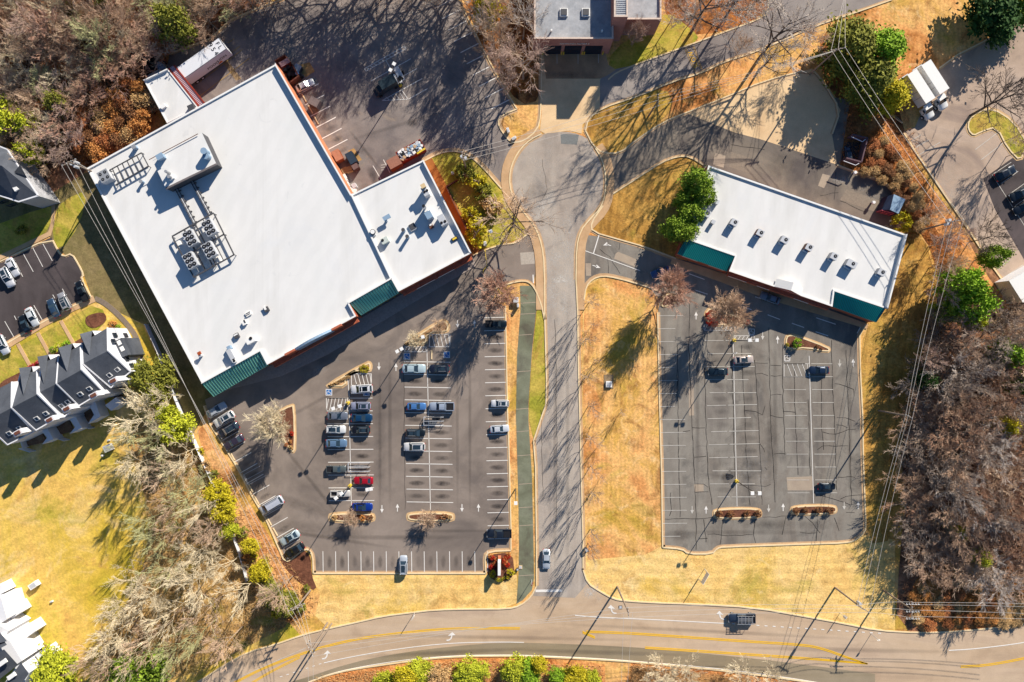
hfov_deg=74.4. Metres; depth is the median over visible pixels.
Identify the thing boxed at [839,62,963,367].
undergrowth
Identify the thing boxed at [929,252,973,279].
bare tree
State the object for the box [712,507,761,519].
kerb
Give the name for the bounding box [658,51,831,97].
power line
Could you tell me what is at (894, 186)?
leafy tree
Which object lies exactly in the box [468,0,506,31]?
leafy tree
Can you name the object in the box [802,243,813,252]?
roof unit
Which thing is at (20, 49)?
bare tree
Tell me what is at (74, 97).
bare tree
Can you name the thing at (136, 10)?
leafy tree
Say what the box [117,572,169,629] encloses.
bare tree
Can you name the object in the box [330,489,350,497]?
pickup truck
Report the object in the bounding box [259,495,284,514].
parked car
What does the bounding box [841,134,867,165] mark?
dumpster pen
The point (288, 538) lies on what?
parked car
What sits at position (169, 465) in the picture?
bare tree
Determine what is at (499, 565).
monument sign
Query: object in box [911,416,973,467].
bare tree
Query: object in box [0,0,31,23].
bare tree
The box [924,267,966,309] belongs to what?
bare tree
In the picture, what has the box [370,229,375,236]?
exhaust fan
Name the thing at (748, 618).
pickup truck
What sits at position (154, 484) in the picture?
bare tree
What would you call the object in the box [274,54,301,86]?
refuse pen
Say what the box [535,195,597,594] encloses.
road wear
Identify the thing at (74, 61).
bare tree
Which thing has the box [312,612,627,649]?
power line
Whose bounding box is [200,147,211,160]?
exhaust duct
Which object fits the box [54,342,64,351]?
shrub
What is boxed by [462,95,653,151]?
power line
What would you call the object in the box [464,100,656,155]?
power line
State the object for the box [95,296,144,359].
path
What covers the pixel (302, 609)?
shrub
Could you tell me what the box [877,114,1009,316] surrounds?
leaf strip
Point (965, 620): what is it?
shrub
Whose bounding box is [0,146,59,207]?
town house
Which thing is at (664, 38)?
lawn
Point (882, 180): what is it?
leafy tree
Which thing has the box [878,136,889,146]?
leafy tree
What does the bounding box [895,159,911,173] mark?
leafy tree
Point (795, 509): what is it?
shrub
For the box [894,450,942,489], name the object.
bare tree
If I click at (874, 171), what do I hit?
leafy tree
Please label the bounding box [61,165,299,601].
power line
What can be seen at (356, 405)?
parked car
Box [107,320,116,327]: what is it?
shrub
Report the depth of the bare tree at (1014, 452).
128.92 m
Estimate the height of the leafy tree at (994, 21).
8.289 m
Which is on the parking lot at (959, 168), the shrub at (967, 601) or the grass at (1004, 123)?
the grass at (1004, 123)
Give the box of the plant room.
[149,133,221,191]
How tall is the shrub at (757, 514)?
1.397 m
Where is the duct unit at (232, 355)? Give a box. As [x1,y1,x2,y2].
[226,345,238,362]
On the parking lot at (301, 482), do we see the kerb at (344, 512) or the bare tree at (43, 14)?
the kerb at (344, 512)
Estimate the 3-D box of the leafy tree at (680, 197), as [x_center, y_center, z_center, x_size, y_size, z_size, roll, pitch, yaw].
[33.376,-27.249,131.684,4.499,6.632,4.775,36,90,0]
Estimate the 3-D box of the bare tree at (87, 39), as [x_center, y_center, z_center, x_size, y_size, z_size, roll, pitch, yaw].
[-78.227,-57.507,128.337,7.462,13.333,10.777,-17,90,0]
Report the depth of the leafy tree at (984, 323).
128.00 m
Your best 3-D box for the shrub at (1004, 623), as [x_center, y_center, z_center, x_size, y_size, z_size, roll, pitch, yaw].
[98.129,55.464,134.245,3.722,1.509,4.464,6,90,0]
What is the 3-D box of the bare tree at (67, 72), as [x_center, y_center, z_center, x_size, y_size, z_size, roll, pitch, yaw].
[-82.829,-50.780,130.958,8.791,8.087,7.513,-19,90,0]
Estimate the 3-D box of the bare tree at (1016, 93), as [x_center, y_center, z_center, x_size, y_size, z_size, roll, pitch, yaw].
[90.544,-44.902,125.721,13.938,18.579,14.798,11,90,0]
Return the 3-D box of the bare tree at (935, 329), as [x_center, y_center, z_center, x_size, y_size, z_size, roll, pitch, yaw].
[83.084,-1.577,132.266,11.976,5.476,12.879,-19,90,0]
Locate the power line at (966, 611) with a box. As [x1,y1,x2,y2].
[927,610,1023,613]
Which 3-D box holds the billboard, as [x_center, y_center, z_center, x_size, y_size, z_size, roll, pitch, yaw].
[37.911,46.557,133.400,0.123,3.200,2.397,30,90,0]
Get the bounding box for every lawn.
[0,172,211,432]
[0,206,50,254]
[0,302,299,681]
[0,306,106,382]
[53,192,85,247]
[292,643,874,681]
[312,574,516,626]
[428,152,527,248]
[503,102,539,139]
[506,288,519,588]
[529,310,545,438]
[582,277,661,559]
[582,277,894,629]
[584,90,671,151]
[593,157,703,256]
[609,15,697,68]
[861,231,932,542]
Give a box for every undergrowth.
[0,0,247,184]
[98,406,296,680]
[199,445,752,681]
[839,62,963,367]
[898,330,1023,583]
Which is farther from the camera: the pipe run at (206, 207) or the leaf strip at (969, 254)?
the leaf strip at (969, 254)
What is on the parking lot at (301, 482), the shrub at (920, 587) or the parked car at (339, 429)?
the parked car at (339, 429)
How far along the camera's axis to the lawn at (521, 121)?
134.96 m
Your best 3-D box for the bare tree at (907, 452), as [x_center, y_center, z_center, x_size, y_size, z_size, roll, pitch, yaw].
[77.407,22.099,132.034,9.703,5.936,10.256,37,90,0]
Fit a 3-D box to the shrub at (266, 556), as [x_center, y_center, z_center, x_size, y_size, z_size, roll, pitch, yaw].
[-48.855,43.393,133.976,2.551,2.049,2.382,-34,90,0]
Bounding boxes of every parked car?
[0,266,16,287]
[0,334,10,354]
[5,257,20,276]
[18,314,31,333]
[24,306,39,326]
[47,298,60,317]
[57,292,71,311]
[205,401,227,418]
[213,410,235,427]
[218,421,239,438]
[223,433,244,450]
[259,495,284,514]
[279,529,300,545]
[284,542,305,557]
[295,78,314,92]
[326,425,345,433]
[326,438,346,447]
[327,411,347,419]
[351,384,372,394]
[351,401,370,410]
[351,413,372,422]
[351,426,369,433]
[352,502,372,510]
[354,476,372,483]
[400,555,407,574]
[402,363,425,373]
[404,442,424,450]
[406,428,424,436]
[407,402,425,409]
[429,364,448,373]
[490,424,508,432]
[491,399,508,407]
[542,549,550,568]
[650,266,669,277]
[708,367,727,375]
[733,355,753,363]
[759,291,780,304]
[808,365,828,374]
[817,482,834,490]
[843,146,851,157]
[993,165,1016,181]
[1008,187,1023,201]
[1012,203,1023,215]
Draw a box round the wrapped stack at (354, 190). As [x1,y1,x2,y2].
[343,174,357,192]
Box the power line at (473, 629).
[317,607,627,655]
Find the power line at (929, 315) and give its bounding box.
[908,223,952,414]
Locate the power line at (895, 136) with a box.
[839,50,954,219]
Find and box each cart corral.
[243,466,265,484]
[348,462,369,471]
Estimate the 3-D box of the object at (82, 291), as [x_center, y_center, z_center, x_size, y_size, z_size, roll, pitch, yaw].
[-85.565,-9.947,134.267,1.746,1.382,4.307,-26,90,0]
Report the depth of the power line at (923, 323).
124.67 m
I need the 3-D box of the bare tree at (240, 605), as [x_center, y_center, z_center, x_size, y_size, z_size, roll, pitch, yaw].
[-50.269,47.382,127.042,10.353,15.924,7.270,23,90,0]
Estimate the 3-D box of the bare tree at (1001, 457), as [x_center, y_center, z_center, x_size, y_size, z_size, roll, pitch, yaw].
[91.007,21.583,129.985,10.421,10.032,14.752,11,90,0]
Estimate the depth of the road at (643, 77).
134.96 m
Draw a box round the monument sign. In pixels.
[498,555,500,575]
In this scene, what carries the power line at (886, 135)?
attached to the utility pole at (813, 70)
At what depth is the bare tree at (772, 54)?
127.46 m
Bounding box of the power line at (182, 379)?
[75,160,288,610]
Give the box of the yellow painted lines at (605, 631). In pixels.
[199,39,1023,681]
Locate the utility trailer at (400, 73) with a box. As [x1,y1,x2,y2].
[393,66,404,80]
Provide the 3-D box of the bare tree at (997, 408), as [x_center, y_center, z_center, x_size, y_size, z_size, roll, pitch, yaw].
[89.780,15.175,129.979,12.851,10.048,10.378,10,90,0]
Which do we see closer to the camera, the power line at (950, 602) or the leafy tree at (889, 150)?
the power line at (950, 602)
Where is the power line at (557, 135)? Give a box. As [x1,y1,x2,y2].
[465,106,656,159]
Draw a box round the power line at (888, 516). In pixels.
[869,418,912,612]
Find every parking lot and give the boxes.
[0,237,80,340]
[167,0,513,190]
[205,236,535,570]
[585,235,865,550]
[609,97,896,228]
[905,25,1023,276]
[983,158,1023,258]
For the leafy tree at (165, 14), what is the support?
on the forest floor at (60, 183)
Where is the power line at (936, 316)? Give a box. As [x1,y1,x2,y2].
[912,220,963,417]
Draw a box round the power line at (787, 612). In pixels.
[629,612,868,617]
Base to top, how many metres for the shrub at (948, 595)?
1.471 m
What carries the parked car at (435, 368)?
on the parking lot at (301, 482)
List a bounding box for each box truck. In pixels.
[373,72,402,97]
[899,69,934,120]
[912,59,948,110]
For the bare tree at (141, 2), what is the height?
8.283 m
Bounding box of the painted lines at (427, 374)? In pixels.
[5,0,1023,681]
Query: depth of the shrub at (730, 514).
134.19 m
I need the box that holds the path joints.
[516,302,535,575]
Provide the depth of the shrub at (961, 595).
134.03 m
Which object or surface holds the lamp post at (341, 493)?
on the parking lot at (301, 482)
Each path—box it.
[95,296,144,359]
[516,286,535,602]
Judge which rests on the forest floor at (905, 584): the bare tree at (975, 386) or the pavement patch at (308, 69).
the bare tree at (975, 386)
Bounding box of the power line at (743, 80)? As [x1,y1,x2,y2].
[659,49,839,105]
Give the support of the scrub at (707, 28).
on the ground at (936, 32)
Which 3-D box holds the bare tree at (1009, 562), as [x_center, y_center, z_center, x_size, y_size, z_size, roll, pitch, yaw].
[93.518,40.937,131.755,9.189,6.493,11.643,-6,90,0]
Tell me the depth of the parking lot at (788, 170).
134.97 m
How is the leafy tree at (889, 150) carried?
on the scrub at (928, 240)
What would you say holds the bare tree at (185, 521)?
on the scrub at (253, 621)
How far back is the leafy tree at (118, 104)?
131.48 m
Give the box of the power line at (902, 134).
[845,47,962,217]
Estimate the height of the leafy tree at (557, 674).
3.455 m
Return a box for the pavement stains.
[359,337,501,506]
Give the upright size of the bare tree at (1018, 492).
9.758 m
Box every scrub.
[74,82,156,166]
[100,407,287,681]
[321,657,604,681]
[467,0,538,103]
[631,663,790,681]
[665,0,767,33]
[820,19,952,268]
[912,557,1023,631]
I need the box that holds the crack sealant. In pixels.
[403,133,864,546]
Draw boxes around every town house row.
[0,327,144,451]
[0,579,61,681]
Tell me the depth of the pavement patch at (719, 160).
134.96 m
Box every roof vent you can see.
[155,152,166,160]
[160,103,166,109]
[233,333,239,338]
[263,305,269,311]
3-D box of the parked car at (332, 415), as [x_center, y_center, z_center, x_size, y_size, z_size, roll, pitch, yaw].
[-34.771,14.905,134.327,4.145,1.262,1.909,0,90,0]
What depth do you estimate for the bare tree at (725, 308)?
127.02 m
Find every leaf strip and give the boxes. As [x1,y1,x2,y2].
[197,426,298,590]
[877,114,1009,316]
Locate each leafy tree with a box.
[0,50,26,69]
[0,93,30,139]
[9,107,47,139]
[11,137,47,167]
[23,22,45,44]
[29,96,52,116]
[29,634,82,681]
[37,85,77,118]
[51,0,75,17]
[52,62,76,87]
[61,129,84,153]
[71,32,93,56]
[73,110,93,131]
[75,102,92,123]
[80,81,90,107]
[80,99,104,115]
[80,129,98,150]
[83,139,112,163]
[85,105,116,124]
[86,81,108,100]
[88,116,112,138]
[92,130,117,151]
[93,0,119,21]
[93,92,110,112]
[96,76,119,96]
[97,115,124,137]
[101,100,121,119]
[102,646,173,681]
[105,32,127,53]
[105,82,129,104]
[107,131,129,150]
[112,95,130,111]
[113,114,126,129]
[118,76,135,96]
[118,127,141,144]
[119,98,142,122]
[125,115,150,136]
[125,352,179,407]
[128,77,148,95]
[129,90,148,109]
[134,6,152,29]
[135,106,155,123]
[136,89,159,112]
[148,34,172,61]
[149,0,198,51]
[154,402,181,422]
[155,409,197,446]
[200,477,232,507]
[207,0,226,15]
[207,499,239,523]
[218,522,239,541]
[239,536,262,553]
[246,557,272,583]
[256,578,284,609]
[274,587,303,618]
[372,669,394,681]
[392,663,419,681]
[402,656,435,681]
[424,662,454,681]
[449,652,491,681]
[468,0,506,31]
[497,651,532,681]
[517,655,543,681]
[529,653,549,674]
[547,665,566,681]
[562,662,591,681]
[584,667,601,681]
[657,213,688,244]
[671,190,693,212]
[674,197,707,226]
[675,222,700,243]
[676,164,714,198]
[693,183,717,208]
[859,166,871,178]
[864,146,870,158]
[864,157,875,167]
[867,137,880,151]
[867,165,882,178]
[872,146,883,159]
[875,157,885,166]
[876,174,887,185]
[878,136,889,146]
[878,162,892,175]
[881,144,897,158]
[886,169,897,178]
[888,182,900,191]
[889,172,904,184]
[890,150,901,162]
[891,189,902,196]
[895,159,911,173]
[900,179,912,187]
[901,194,910,210]
[902,168,915,179]
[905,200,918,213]
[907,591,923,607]
[908,182,919,193]
[909,370,940,391]
[910,210,921,220]
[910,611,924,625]
[911,190,924,202]
[912,220,925,233]
[913,200,925,209]
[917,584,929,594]
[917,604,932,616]
[919,217,930,225]
[919,570,937,589]
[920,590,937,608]
[922,205,933,216]
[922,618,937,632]
[927,298,961,325]
[932,263,999,305]
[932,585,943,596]
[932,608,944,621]
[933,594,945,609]
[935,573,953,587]
[936,563,955,579]
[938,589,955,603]
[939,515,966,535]
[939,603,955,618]
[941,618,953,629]
[950,289,1003,325]
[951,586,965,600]
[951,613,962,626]
[952,571,964,586]
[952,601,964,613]
[957,0,1023,50]
[957,318,988,330]
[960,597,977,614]
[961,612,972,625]
[964,547,993,567]
[964,561,976,577]
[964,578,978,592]
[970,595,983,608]
[973,243,1016,269]
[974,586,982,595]
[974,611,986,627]
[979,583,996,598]
[981,413,1023,436]
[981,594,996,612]
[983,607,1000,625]
[984,333,1023,370]
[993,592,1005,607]
[997,369,1023,397]
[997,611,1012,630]
[1001,564,1015,577]
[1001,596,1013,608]
[1002,0,1023,27]
[1002,607,1010,615]
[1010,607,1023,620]
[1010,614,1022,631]
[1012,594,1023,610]
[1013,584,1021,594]
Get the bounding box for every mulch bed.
[0,338,82,387]
[85,313,105,327]
[276,407,293,449]
[280,551,315,589]
[331,515,368,519]
[332,364,368,384]
[409,514,451,519]
[414,323,446,342]
[487,553,513,580]
[707,309,744,323]
[715,510,759,516]
[787,336,827,349]
[793,507,834,512]
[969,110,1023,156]
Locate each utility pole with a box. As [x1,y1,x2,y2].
[62,159,91,171]
[288,589,310,611]
[307,622,331,655]
[460,153,466,169]
[616,586,628,616]
[648,94,658,116]
[809,47,844,74]
[834,587,868,611]
[878,410,911,417]
[882,589,913,617]
[918,218,963,231]
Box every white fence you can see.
[144,324,175,394]
[173,394,205,467]
[205,470,247,581]
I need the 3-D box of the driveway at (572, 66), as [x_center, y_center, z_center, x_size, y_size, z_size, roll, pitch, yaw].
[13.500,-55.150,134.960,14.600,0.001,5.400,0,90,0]
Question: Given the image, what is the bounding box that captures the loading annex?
[144,65,204,123]
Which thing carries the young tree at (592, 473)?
on the lawn at (625, 519)
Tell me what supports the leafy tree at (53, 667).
on the lawn at (64, 539)
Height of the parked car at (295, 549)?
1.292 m
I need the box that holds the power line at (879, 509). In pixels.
[857,415,905,603]
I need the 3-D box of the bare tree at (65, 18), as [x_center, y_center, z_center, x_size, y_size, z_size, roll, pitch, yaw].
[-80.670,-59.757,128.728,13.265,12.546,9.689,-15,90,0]
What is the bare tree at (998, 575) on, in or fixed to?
on the forest floor at (905, 584)
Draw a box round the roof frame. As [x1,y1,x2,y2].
[172,213,236,277]
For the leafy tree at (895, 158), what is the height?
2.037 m
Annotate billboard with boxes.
[699,571,708,584]
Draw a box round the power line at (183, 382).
[66,163,296,606]
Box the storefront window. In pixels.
[269,256,471,365]
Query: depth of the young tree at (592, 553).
129.20 m
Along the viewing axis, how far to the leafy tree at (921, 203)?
133.51 m
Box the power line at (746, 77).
[659,50,835,101]
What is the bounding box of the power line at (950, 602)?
[913,602,1023,603]
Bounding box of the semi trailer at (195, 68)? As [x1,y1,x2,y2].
[177,38,232,83]
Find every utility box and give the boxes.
[28,579,40,589]
[102,443,114,452]
[604,375,612,388]
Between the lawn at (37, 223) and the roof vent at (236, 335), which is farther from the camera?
the lawn at (37, 223)
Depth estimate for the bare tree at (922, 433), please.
129.69 m
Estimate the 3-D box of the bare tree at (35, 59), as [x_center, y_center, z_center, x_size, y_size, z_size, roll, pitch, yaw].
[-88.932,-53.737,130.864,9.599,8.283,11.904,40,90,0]
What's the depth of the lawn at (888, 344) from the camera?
134.98 m
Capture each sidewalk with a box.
[0,204,95,366]
[225,257,475,390]
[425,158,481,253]
[501,127,613,309]
[670,258,867,328]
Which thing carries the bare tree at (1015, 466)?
on the forest floor at (905, 584)
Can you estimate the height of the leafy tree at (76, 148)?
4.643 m
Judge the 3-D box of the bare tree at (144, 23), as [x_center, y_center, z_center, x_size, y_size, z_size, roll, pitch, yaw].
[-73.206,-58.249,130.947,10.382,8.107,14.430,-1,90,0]
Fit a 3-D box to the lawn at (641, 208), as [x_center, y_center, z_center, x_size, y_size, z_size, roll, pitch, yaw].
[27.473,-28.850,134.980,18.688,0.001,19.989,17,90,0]
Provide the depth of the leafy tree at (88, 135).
131.39 m
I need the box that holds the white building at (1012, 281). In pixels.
[994,266,1023,303]
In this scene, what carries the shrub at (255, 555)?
on the leaf strip at (210, 450)
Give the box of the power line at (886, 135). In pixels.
[831,50,946,220]
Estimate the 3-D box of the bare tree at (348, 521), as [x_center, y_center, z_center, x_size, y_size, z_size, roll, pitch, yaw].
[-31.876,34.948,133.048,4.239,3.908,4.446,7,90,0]
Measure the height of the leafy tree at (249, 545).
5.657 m
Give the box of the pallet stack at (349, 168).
[345,166,353,173]
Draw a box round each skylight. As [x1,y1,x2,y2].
[560,8,567,16]
[582,8,589,16]
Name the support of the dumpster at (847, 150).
on the dumpster pen at (853, 160)
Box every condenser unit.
[96,168,115,184]
[182,229,200,247]
[182,251,200,269]
[201,218,219,237]
[201,241,219,259]
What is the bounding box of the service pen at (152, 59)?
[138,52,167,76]
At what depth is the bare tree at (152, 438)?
126.33 m
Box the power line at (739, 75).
[660,52,827,93]
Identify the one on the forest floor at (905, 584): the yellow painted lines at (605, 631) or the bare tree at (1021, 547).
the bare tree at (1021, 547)
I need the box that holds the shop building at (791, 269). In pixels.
[674,165,906,321]
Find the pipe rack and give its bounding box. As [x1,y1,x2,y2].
[109,152,150,186]
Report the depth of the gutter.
134.95 m
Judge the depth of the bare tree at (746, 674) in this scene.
130.80 m
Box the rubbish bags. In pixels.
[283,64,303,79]
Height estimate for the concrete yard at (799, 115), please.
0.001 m
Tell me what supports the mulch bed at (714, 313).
on the parking lot at (721, 482)
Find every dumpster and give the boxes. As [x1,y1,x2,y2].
[308,96,322,110]
[331,149,344,163]
[345,151,358,164]
[350,162,360,171]
[386,155,402,171]
[395,139,426,163]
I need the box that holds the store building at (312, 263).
[87,63,472,396]
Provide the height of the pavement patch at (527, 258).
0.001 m
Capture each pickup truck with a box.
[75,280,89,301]
[326,465,346,472]
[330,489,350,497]
[429,401,453,411]
[485,320,506,327]
[487,528,511,538]
[728,612,755,624]
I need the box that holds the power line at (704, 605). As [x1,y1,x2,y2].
[628,605,856,607]
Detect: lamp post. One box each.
[331,401,349,410]
[334,484,351,500]
[388,61,401,86]
[732,338,758,341]
[734,479,761,494]
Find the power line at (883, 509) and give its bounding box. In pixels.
[861,417,907,607]
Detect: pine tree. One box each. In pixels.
[807,4,879,93]
[836,54,904,124]
[855,20,910,73]
[864,77,912,119]
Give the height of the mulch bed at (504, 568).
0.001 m
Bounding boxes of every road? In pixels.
[200,582,1023,681]
[512,132,602,597]
[600,0,882,107]
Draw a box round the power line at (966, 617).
[913,616,1016,618]
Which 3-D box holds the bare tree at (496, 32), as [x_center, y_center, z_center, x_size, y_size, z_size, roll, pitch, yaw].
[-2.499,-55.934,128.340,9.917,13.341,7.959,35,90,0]
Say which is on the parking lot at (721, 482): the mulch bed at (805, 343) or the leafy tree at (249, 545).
the mulch bed at (805, 343)
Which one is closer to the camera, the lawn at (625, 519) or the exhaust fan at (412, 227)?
the exhaust fan at (412, 227)
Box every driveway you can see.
[540,55,606,133]
[543,54,615,78]
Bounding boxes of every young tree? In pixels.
[578,329,600,349]
[580,368,598,386]
[581,294,603,308]
[582,431,601,451]
[582,543,599,567]
[583,527,603,548]
[586,461,602,483]
[587,400,602,416]
[587,491,604,506]
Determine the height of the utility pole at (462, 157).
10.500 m
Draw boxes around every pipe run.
[175,188,196,223]
[191,180,211,214]
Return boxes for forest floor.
[0,0,270,191]
[896,236,1023,631]
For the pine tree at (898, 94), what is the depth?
128.92 m
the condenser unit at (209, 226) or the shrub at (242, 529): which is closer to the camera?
the condenser unit at (209, 226)
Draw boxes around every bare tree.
[0,0,15,40]
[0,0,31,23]
[0,0,48,42]
[0,7,21,42]
[0,7,30,41]
[0,17,56,64]
[0,31,29,65]
[0,40,51,88]
[0,41,31,86]
[0,47,14,87]
[0,60,24,109]
[0,62,48,110]
[0,94,29,143]
[1,82,38,135]
[3,0,64,46]
[6,0,42,22]
[7,126,69,175]
[9,122,58,150]
[11,4,74,60]
[13,34,78,88]
[15,81,56,125]
[20,108,71,142]
[22,0,65,27]
[22,0,88,31]
[24,62,63,103]
[26,65,86,133]
[28,111,86,165]
[34,90,101,145]
[36,0,79,12]
[38,41,83,95]
[40,13,85,65]
[48,0,112,48]
[52,37,110,75]
[56,83,103,121]
[59,70,115,114]
[60,59,101,96]
[61,0,95,15]
[64,10,117,63]
[66,627,116,678]
[68,54,134,100]
[73,0,117,20]
[76,657,127,681]
[78,37,120,82]
[79,0,142,46]
[80,611,149,662]
[88,31,143,79]
[91,627,142,681]
[93,593,139,635]
[98,0,130,18]
[102,382,169,443]
[104,0,153,26]
[104,551,153,600]
[105,19,169,77]
[105,409,151,451]
[106,2,158,72]
[106,27,147,61]
[109,0,149,37]
[112,619,181,674]
[115,442,157,488]
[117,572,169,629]
[118,500,167,537]
[124,515,179,562]
[125,0,163,14]
[125,16,186,69]
[131,542,189,593]
[132,0,170,47]
[134,411,174,464]
[135,0,186,33]
[135,450,195,495]
[137,635,204,681]
[139,596,199,653]
[144,383,182,410]
[145,0,184,8]
[146,491,194,528]
[146,562,218,616]
[149,427,202,482]
[150,456,201,490]
[152,505,204,549]
[154,4,200,53]
[159,465,212,532]
[161,0,199,25]
[169,617,222,665]
[171,584,224,635]
[173,523,225,580]
[176,495,218,527]
[177,0,195,13]
[183,0,236,51]
[186,0,220,29]
[190,507,225,549]
[194,0,235,19]
[196,626,245,671]
[200,552,248,585]
[210,0,252,22]
[210,580,271,622]
[220,0,266,12]
[225,0,288,23]
[241,399,290,449]
[249,0,270,11]
[253,571,292,613]
[257,0,284,23]
[314,0,365,29]
[339,508,359,526]
[371,0,405,21]
[403,0,471,19]
[403,331,425,350]
[417,508,439,529]
[422,0,482,20]
[431,318,446,334]
[451,0,495,18]
[464,6,499,45]
[469,0,514,51]
[469,13,521,64]
[471,183,568,256]
[471,267,527,319]
[479,29,552,97]
[483,39,514,80]
[488,60,520,97]
[493,0,521,24]
[498,0,551,42]
[623,12,649,44]
[641,661,673,681]
[644,264,698,318]
[647,653,691,681]
[659,0,697,27]
[659,0,744,45]
[666,649,707,681]
[669,0,711,32]
[704,287,759,346]
[705,0,741,33]
[722,0,774,32]
[722,655,762,681]
[724,26,755,64]
[725,0,831,81]
[737,0,772,26]
[749,30,807,83]
[762,654,788,681]
[799,19,835,68]
[879,472,938,509]
[881,484,951,529]
[883,430,930,478]
[887,357,961,412]
[888,400,934,446]
[890,499,939,552]
[890,520,965,576]
[892,412,955,463]
[894,380,948,424]
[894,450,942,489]
[899,462,950,515]
[902,486,954,544]
[903,349,968,401]
[905,542,951,595]
[906,374,978,431]
[911,332,955,372]
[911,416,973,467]
[913,308,960,365]
[913,345,949,378]
[915,504,975,568]
[917,435,961,492]
[918,197,951,224]
[918,403,957,444]
[919,306,961,334]
[920,525,973,585]
[923,344,999,395]
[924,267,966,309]
[924,329,962,357]
[924,375,980,412]
[924,480,982,537]
[925,382,990,431]
[926,404,1000,459]
[928,226,962,262]
[928,430,992,497]
[928,447,991,522]
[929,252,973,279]
[930,553,974,598]
[934,466,986,518]
[937,216,983,251]
[938,365,1002,411]
[939,324,983,373]
[941,451,997,494]
[941,499,987,559]
[942,310,977,345]
[944,423,1003,498]
[944,540,996,599]
[947,495,1016,541]
[948,420,1005,469]
[952,535,994,576]
[953,305,1023,371]
[953,395,1009,446]
[953,477,998,529]
[956,341,1012,380]
[956,500,1012,570]
[964,419,1022,488]
[965,63,1023,136]
[965,303,1023,362]
[965,540,1014,595]
[966,385,1023,441]
[966,469,1022,529]
[967,203,1018,260]
[967,545,1023,617]
[970,440,1023,490]
[970,484,1023,543]
[972,284,1023,328]
[972,524,1021,570]
[973,456,1011,502]
[973,549,1023,615]
[976,339,1022,388]
[976,398,1023,467]
[978,362,1023,404]
[978,369,1023,417]
[979,306,1023,348]
[982,460,1023,516]
[985,473,1023,527]
[985,535,1023,587]
[991,509,1023,549]
[992,522,1023,571]
[993,297,1023,338]
[997,411,1023,464]
[998,369,1023,415]
[998,393,1023,433]
[1001,116,1023,146]
[1002,361,1023,383]
[1002,529,1023,555]
[1004,513,1023,546]
[1005,435,1023,470]
[1006,140,1023,156]
[1008,457,1023,493]
[1009,567,1023,593]
[1011,471,1023,515]
[1016,439,1023,479]
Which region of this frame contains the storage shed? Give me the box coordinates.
[876,194,904,215]
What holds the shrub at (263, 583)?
on the ground at (936, 32)
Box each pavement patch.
[222,60,240,79]
[300,62,314,76]
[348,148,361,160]
[520,252,534,264]
[561,134,578,144]
[586,263,590,275]
[614,252,636,266]
[688,338,693,415]
[694,484,703,491]
[699,357,703,375]
[713,153,724,167]
[729,152,752,173]
[787,476,813,489]
[818,174,829,187]
[840,189,880,211]
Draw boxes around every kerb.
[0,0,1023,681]
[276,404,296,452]
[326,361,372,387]
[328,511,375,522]
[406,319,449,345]
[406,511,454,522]
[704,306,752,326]
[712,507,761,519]
[784,333,830,352]
[790,504,837,515]
[965,107,1023,160]
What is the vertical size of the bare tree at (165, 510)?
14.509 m
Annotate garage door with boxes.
[543,46,560,53]
[564,46,581,53]
[584,46,602,53]
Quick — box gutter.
[0,0,1002,585]
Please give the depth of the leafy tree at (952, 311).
128.85 m
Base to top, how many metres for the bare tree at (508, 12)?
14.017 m
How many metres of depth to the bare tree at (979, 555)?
129.33 m
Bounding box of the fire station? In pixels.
[533,0,660,53]
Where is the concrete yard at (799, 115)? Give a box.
[690,69,839,164]
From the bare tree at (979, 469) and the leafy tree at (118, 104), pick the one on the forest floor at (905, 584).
the bare tree at (979, 469)
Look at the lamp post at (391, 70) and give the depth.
125.83 m
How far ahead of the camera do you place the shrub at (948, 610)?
133.90 m
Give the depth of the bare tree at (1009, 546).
129.80 m
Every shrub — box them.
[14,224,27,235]
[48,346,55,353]
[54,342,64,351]
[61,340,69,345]
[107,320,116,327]
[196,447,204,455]
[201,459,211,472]
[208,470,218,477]
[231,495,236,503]
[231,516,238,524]
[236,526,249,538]
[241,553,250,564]
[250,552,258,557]
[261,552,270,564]
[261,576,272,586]
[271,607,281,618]
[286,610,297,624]
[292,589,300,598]
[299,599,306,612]
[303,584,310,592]
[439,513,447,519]
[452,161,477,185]
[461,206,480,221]
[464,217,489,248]
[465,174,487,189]
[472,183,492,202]
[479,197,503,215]
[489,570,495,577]
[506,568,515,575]
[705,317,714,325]
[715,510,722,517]
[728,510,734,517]
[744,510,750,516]
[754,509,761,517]
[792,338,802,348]
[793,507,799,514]
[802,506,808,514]
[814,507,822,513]
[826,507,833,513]
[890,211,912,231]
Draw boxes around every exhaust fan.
[164,170,174,180]
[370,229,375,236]
[382,214,390,222]
[408,222,416,231]
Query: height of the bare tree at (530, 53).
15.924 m
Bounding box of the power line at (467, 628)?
[307,617,628,643]
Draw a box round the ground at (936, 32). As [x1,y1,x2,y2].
[0,0,988,681]
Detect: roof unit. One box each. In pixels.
[187,104,194,110]
[245,336,257,344]
[380,236,389,244]
[420,183,429,198]
[422,204,433,220]
[437,214,448,227]
[703,209,711,218]
[728,218,738,227]
[754,229,764,237]
[778,235,789,245]
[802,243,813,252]
[827,252,838,261]
[843,258,857,269]
[874,268,886,277]
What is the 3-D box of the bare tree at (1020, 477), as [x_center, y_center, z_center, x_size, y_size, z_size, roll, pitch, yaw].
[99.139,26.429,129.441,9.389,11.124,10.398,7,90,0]
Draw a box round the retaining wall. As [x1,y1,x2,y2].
[446,170,489,230]
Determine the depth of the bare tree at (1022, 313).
127.27 m
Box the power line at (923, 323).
[906,222,947,411]
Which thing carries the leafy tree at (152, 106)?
on the scrub at (83, 158)
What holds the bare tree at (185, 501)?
on the scrub at (253, 621)

